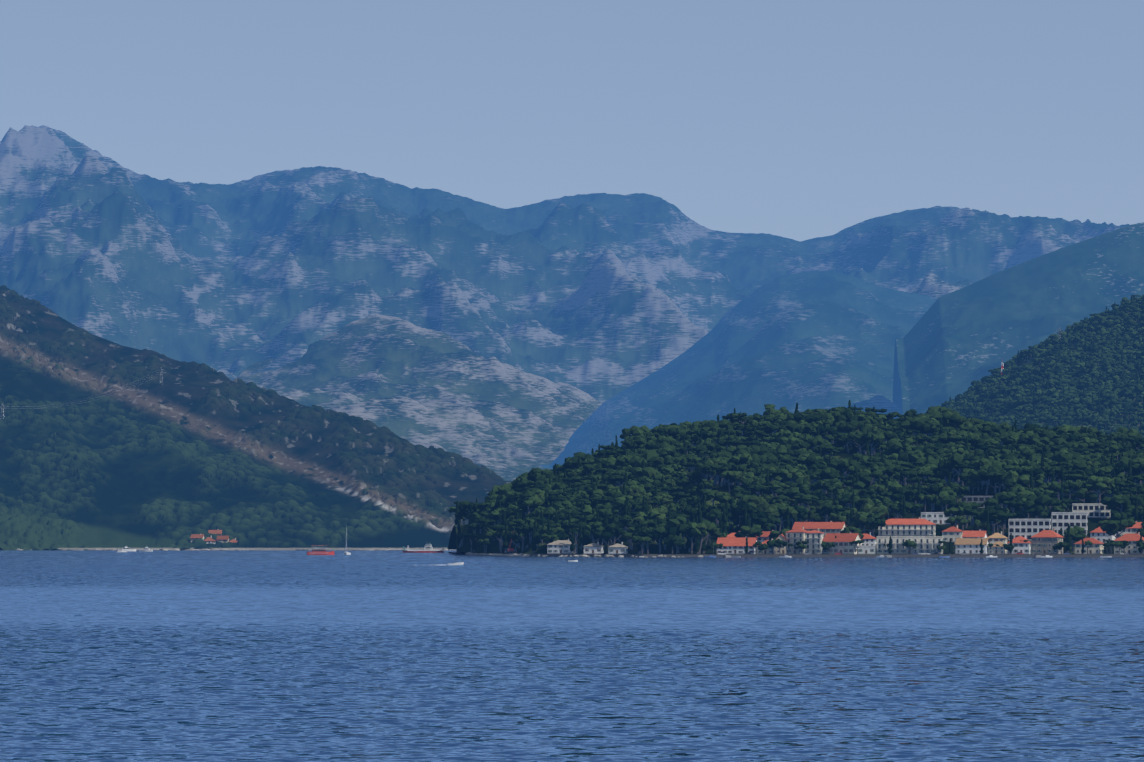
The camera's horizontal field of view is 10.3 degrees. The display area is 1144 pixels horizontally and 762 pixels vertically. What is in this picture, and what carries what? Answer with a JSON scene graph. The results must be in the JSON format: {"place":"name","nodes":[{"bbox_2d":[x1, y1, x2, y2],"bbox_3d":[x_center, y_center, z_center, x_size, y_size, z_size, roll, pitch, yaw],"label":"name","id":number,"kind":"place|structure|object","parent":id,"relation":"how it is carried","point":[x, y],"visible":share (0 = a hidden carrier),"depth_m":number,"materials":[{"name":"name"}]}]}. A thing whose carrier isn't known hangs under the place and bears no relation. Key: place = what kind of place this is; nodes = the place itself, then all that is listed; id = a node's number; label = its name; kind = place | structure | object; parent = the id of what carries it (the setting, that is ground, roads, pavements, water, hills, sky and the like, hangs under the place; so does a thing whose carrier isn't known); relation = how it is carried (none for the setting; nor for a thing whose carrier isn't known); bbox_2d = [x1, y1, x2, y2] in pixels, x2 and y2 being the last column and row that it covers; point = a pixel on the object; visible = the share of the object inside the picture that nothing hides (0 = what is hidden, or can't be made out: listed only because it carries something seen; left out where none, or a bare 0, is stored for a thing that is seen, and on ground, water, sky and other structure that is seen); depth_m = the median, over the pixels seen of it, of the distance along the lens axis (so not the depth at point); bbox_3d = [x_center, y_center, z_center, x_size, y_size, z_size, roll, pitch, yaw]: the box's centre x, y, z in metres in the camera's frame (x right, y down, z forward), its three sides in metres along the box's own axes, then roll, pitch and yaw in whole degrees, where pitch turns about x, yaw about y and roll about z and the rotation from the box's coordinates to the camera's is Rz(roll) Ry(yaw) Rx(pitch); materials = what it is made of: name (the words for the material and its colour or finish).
{"place":"outdoors","nodes":[
{"label":"outdoors","id":0,"kind":"place"},
{"bbox_2d":[58,548,447,549],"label":"shoreline","id":1,"kind":"structure","parent":0,"point":[256,548],"depth_m":3941.53,"materials":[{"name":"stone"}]},
{"bbox_2d":[0,285,511,549],"bbox_3d":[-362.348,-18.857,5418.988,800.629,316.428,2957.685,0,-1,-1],"label":"hill","id":2,"kind":"structure","parent":0,"point":[180,454],"depth_m":4420.27,"materials":[{"name":"green plant"}]},
{"bbox_2d":[4,373,157,408],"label":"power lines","id":3,"kind":"object","parent":2,"relation":"on","point":[88,397],"visible":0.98,"depth_m":4831.79,"materials":[{"name":"metal"}]},
{"bbox_2d":[156,367,165,383],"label":"hill pylon","id":4,"kind":"object","parent":2,"relation":"on","point":[160,370],"visible":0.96,"depth_m":4990.42,"materials":[{"name":"metal"}]},
{"bbox_2d":[190,533,204,542],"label":"house","id":5,"kind":"structure","parent":2,"relation":"on","point":[197,536],"depth_m":3966.26,"materials":[{"name":"tile"}]},
{"bbox_2d":[204,535,215,543],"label":"house","id":6,"kind":"structure","parent":2,"relation":"on","point":[207,540],"depth_m":3968.22,"materials":[{"name":"tile"}]},
{"bbox_2d":[208,529,221,534],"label":"house","id":7,"kind":"structure","parent":2,"relation":"on","point":[218,532],"depth_m":4003.82,"materials":[{"name":"tile"}]},
{"bbox_2d":[216,536,229,542],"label":"house","id":8,"kind":"structure","parent":2,"relation":"on","point":[222,539],"depth_m":3971.66,"materials":[{"name":"tile"}]},
{"bbox_2d":[230,314,602,480],"bbox_3d":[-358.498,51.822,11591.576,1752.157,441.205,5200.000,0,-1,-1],"label":"limestone hill","id":9,"kind":"structure","parent":0,"point":[412,383],"depth_m":11470.03,"materials":[{"name":"grey stone"}]},
{"bbox_2d":[0,125,1128,401],"bbox_3d":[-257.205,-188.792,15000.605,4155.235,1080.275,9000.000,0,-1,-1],"label":"mountain range","id":10,"kind":"structure","parent":0,"point":[602,297],"depth_m":13837.54,"materials":[{"name":"stone"}]},
{"bbox_2d":[0,548,1143,761],"bbox_3d":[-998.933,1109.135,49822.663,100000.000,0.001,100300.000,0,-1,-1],"label":"water","id":11,"kind":"structure","parent":0,"point":[253,656],"depth_m":863.44,"materials":[{"name":"blue liquid"}]},
{"bbox_2d":[118,547,135,550],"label":"motor yacht","id":12,"kind":"object","parent":11,"relation":"on","point":[126,549],"visible":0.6,"depth_m":3822.36,"materials":[{"name":"paint"}]},
{"bbox_2d":[139,547,152,551],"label":"boat","id":13,"kind":"object","parent":11,"relation":"on","point":[146,549],"visible":0.73,"depth_m":3769.07,"materials":[{"name":"paint"}]},
{"bbox_2d":[307,545,335,554],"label":"ship","id":14,"kind":"object","parent":11,"relation":"on","point":[318,551],"visible":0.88,"depth_m":3431.39,"materials":[{"name":"paint"}]},
{"bbox_2d":[344,527,350,554],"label":"sailing yacht","id":15,"kind":"object","parent":11,"relation":"in","point":[346,553],"visible":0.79,"depth_m":3434.32,"materials":[{"name":"paint"}]},
{"bbox_2d":[0,548,703,556],"bbox_3d":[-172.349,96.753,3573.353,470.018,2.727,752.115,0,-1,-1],"label":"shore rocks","id":16,"kind":"object","parent":11,"relation":"in","point":[509,554],"visible":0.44,"depth_m":3357.66,"materials":[{"name":"grey stone"}]},
{"bbox_2d":[403,544,443,552],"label":"ferry","id":17,"kind":"object","parent":11,"relation":"in","point":[423,551],"visible":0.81,"depth_m":3667.27,"materials":[{"name":"paint"}]},
{"bbox_2d":[447,561,463,564],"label":"speedboat","id":18,"kind":"object","parent":11,"relation":"on","point":[459,563],"visible":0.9,"depth_m":2650.50,"materials":[{"name":"paint"}]},
{"bbox_2d":[0,0,1143,240],"label":"sky","id":19,"kind":"structure","parent":0,"point":[798,120],"materials":[{"name":"blue"}]},
{"bbox_2d":[539,271,936,468],"bbox_3d":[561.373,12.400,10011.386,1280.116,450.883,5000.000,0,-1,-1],"label":"mountain","id":20,"kind":"structure","parent":0,"point":[806,340],"depth_m":9731.11,"materials":[{"name":"stone"}]},
{"bbox_2d":[448,433,1141,553],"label":"headland","id":21,"kind":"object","parent":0,"point":[493,547],"depth_m":3306.57,"materials":[{"name":"green plant"}]},
{"bbox_2d":[505,539,514,553],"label":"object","id":22,"kind":"object","parent":21,"relation":"on","point":[511,550],"visible":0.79,"depth_m":3317.03,"materials":[{"name":"paint"}]},
{"bbox_2d":[547,539,577,553],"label":"waterfront house","id":23,"kind":"structure","parent":21,"relation":"on","point":[559,547],"depth_m":3252.60,"materials":[{"name":"paint"}]},
{"bbox_2d":[583,542,603,553],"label":"house","id":24,"kind":"structure","parent":21,"relation":"on","point":[593,548],"depth_m":3236.86,"materials":[{"name":"paint"}]},
{"bbox_2d":[608,542,627,553],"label":"house","id":25,"kind":"structure","parent":21,"relation":"on","point":[617,548],"depth_m":3225.41,"materials":[{"name":"paint"}]},
{"bbox_2d":[717,536,757,553],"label":"long house","id":26,"kind":"structure","parent":21,"relation":"on","point":[734,545],"depth_m":3213.85,"materials":[{"name":"paint"}]},
{"bbox_2d":[756,530,772,542],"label":"house","id":27,"kind":"structure","parent":21,"relation":"on","point":[764,536],"depth_m":3241.40,"materials":[{"name":"tile"}]},
{"bbox_2d":[757,538,775,553],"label":"hip house","id":28,"kind":"structure","parent":21,"relation":"on","point":[768,550],"depth_m":3212.43,"materials":[{"name":"paint"}]},
{"bbox_2d":[776,534,786,553],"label":"house","id":29,"kind":"structure","parent":21,"relation":"on","point":[783,538],"depth_m":3212.41,"materials":[{"name":"paint"}]},
{"bbox_2d":[448,400,1143,553],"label":"headland trees","id":30,"kind":"object","parent":21,"relation":"on","point":[787,459],"visible":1,"depth_m":3365.56,"materials":[{"name":"green plant"}]},
{"bbox_2d":[786,526,808,553],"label":"tall house","id":31,"kind":"structure","parent":21,"relation":"on","point":[793,535],"depth_m":3212.75,"materials":[{"name":"paint"}]},
{"bbox_2d":[806,528,823,553],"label":"tall house","id":32,"kind":"structure","parent":21,"relation":"on","point":[814,539],"depth_m":3212.25,"materials":[{"name":"paint"}]},
{"bbox_2d":[792,521,846,536],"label":"building","id":33,"kind":"structure","parent":21,"relation":"on","point":[831,527],"depth_m":3250.10,"materials":[{"name":"tile"}]},
{"bbox_2d":[823,532,861,553],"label":"gable end house","id":34,"kind":"structure","parent":21,"relation":"on","point":[841,541],"depth_m":3212.47,"materials":[{"name":"paint"}]},
{"bbox_2d":[857,546,875,553],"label":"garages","id":35,"kind":"structure","parent":21,"relation":"on","point":[866,549],"depth_m":3211.84,"materials":[{"name":"paint"}]},
{"bbox_2d":[862,532,876,545],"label":"house","id":36,"kind":"structure","parent":21,"relation":"on","point":[869,540],"depth_m":3238.80,"materials":[{"name":"paint"}]},
{"bbox_2d":[878,517,935,535],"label":"apartments","id":37,"kind":"structure","parent":21,"relation":"on","point":[909,527],"depth_m":3254.06,"materials":[{"name":"paint"}]},
{"bbox_2d":[876,536,942,553],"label":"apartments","id":38,"kind":"structure","parent":21,"relation":"on","point":[925,544],"depth_m":3211.44,"materials":[{"name":"paint"}]},
{"bbox_2d":[921,512,955,524],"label":"building","id":39,"kind":"structure","parent":21,"relation":"on","point":[937,517],"depth_m":3284.89,"materials":[{"name":"paint"}]},
{"bbox_2d":[941,525,962,541],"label":"house","id":40,"kind":"structure","parent":21,"relation":"on","point":[953,533],"depth_m":3249.77,"materials":[{"name":"paint"}]},
{"bbox_2d":[954,537,989,553],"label":"house","id":41,"kind":"structure","parent":21,"relation":"on","point":[969,545],"depth_m":3211.99,"materials":[{"name":"paint"}]},
{"bbox_2d":[962,529,987,537],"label":"house","id":42,"kind":"structure","parent":21,"relation":"on","point":[974,534],"depth_m":3240.86,"materials":[{"name":"tile"}]},
{"bbox_2d":[961,496,1002,507],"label":"building","id":43,"kind":"structure","parent":21,"relation":"on","point":[977,499],"depth_m":3317.90,"materials":[{"name":"concrete"}]},
{"bbox_2d":[987,540,1007,553],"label":"tan house","id":44,"kind":"structure","parent":21,"relation":"on","point":[995,549],"depth_m":3211.33,"materials":[{"name":"paint"}]},
{"bbox_2d":[987,531,1007,543],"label":"house","id":45,"kind":"structure","parent":21,"relation":"on","point":[994,537],"depth_m":3238.50,"materials":[{"name":"paint"}]},
{"bbox_2d":[1007,535,1031,553],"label":"white hip house","id":46,"kind":"structure","parent":21,"relation":"on","point":[1022,546],"depth_m":3210.95,"materials":[{"name":"paint"}]},
{"bbox_2d":[1008,519,1050,540],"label":"concrete block","id":47,"kind":"structure","parent":21,"relation":"on","point":[1028,528],"depth_m":3251.66,"materials":[{"name":"concrete"}]},
{"bbox_2d":[1030,528,1062,553],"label":"stone house","id":48,"kind":"structure","parent":21,"relation":"on","point":[1043,541],"depth_m":3211.31,"materials":[{"name":"paint"}]},
{"bbox_2d":[1051,512,1087,535],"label":"concrete block","id":49,"kind":"structure","parent":21,"relation":"on","point":[1064,519],"depth_m":3261.46,"materials":[{"name":"concrete"}]},
{"bbox_2d":[1074,536,1103,553],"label":"hip house","id":50,"kind":"structure","parent":21,"relation":"on","point":[1096,547],"depth_m":3210.82,"materials":[{"name":"paint"}]},
{"bbox_2d":[1072,503,1110,517],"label":"concrete block","id":51,"kind":"structure","parent":21,"relation":"on","point":[1097,510],"depth_m":3296.74,"materials":[{"name":"concrete"}]},
{"bbox_2d":[1089,527,1115,542],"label":"house","id":52,"kind":"structure","parent":21,"relation":"on","point":[1100,534],"depth_m":3247.16,"materials":[{"name":"paint"}]},
{"bbox_2d":[1114,532,1143,553],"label":"hip house","id":53,"kind":"structure","parent":21,"relation":"on","point":[1131,547],"depth_m":3210.69,"materials":[{"name":"tile"}]},
{"bbox_2d":[1116,521,1142,538],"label":"house","id":54,"kind":"structure","parent":21,"relation":"on","point":[1133,528],"depth_m":3253.91,"materials":[{"name":"tile"}]},
{"bbox_2d":[530,554,1143,556],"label":"quay and road","id":55,"kind":"structure","parent":0,"point":[893,555],"depth_m":3203.18,"materials":[{"name":"grey concrete"}]},
{"bbox_2d":[893,222,1143,414],"bbox_3d":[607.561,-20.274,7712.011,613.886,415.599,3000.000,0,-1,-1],"label":"ridge","id":56,"kind":"structure","parent":0,"point":[954,344],"depth_m":7800.03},
{"bbox_2d":[941,294,1143,437],"bbox_3d":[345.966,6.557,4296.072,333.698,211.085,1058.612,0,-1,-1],"label":"ridge trees","id":57,"kind":"object","parent":0,"point":[1098,338],"visible":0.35,"depth_m":4518.06,"materials":[{"name":"green plant"}]}
]}

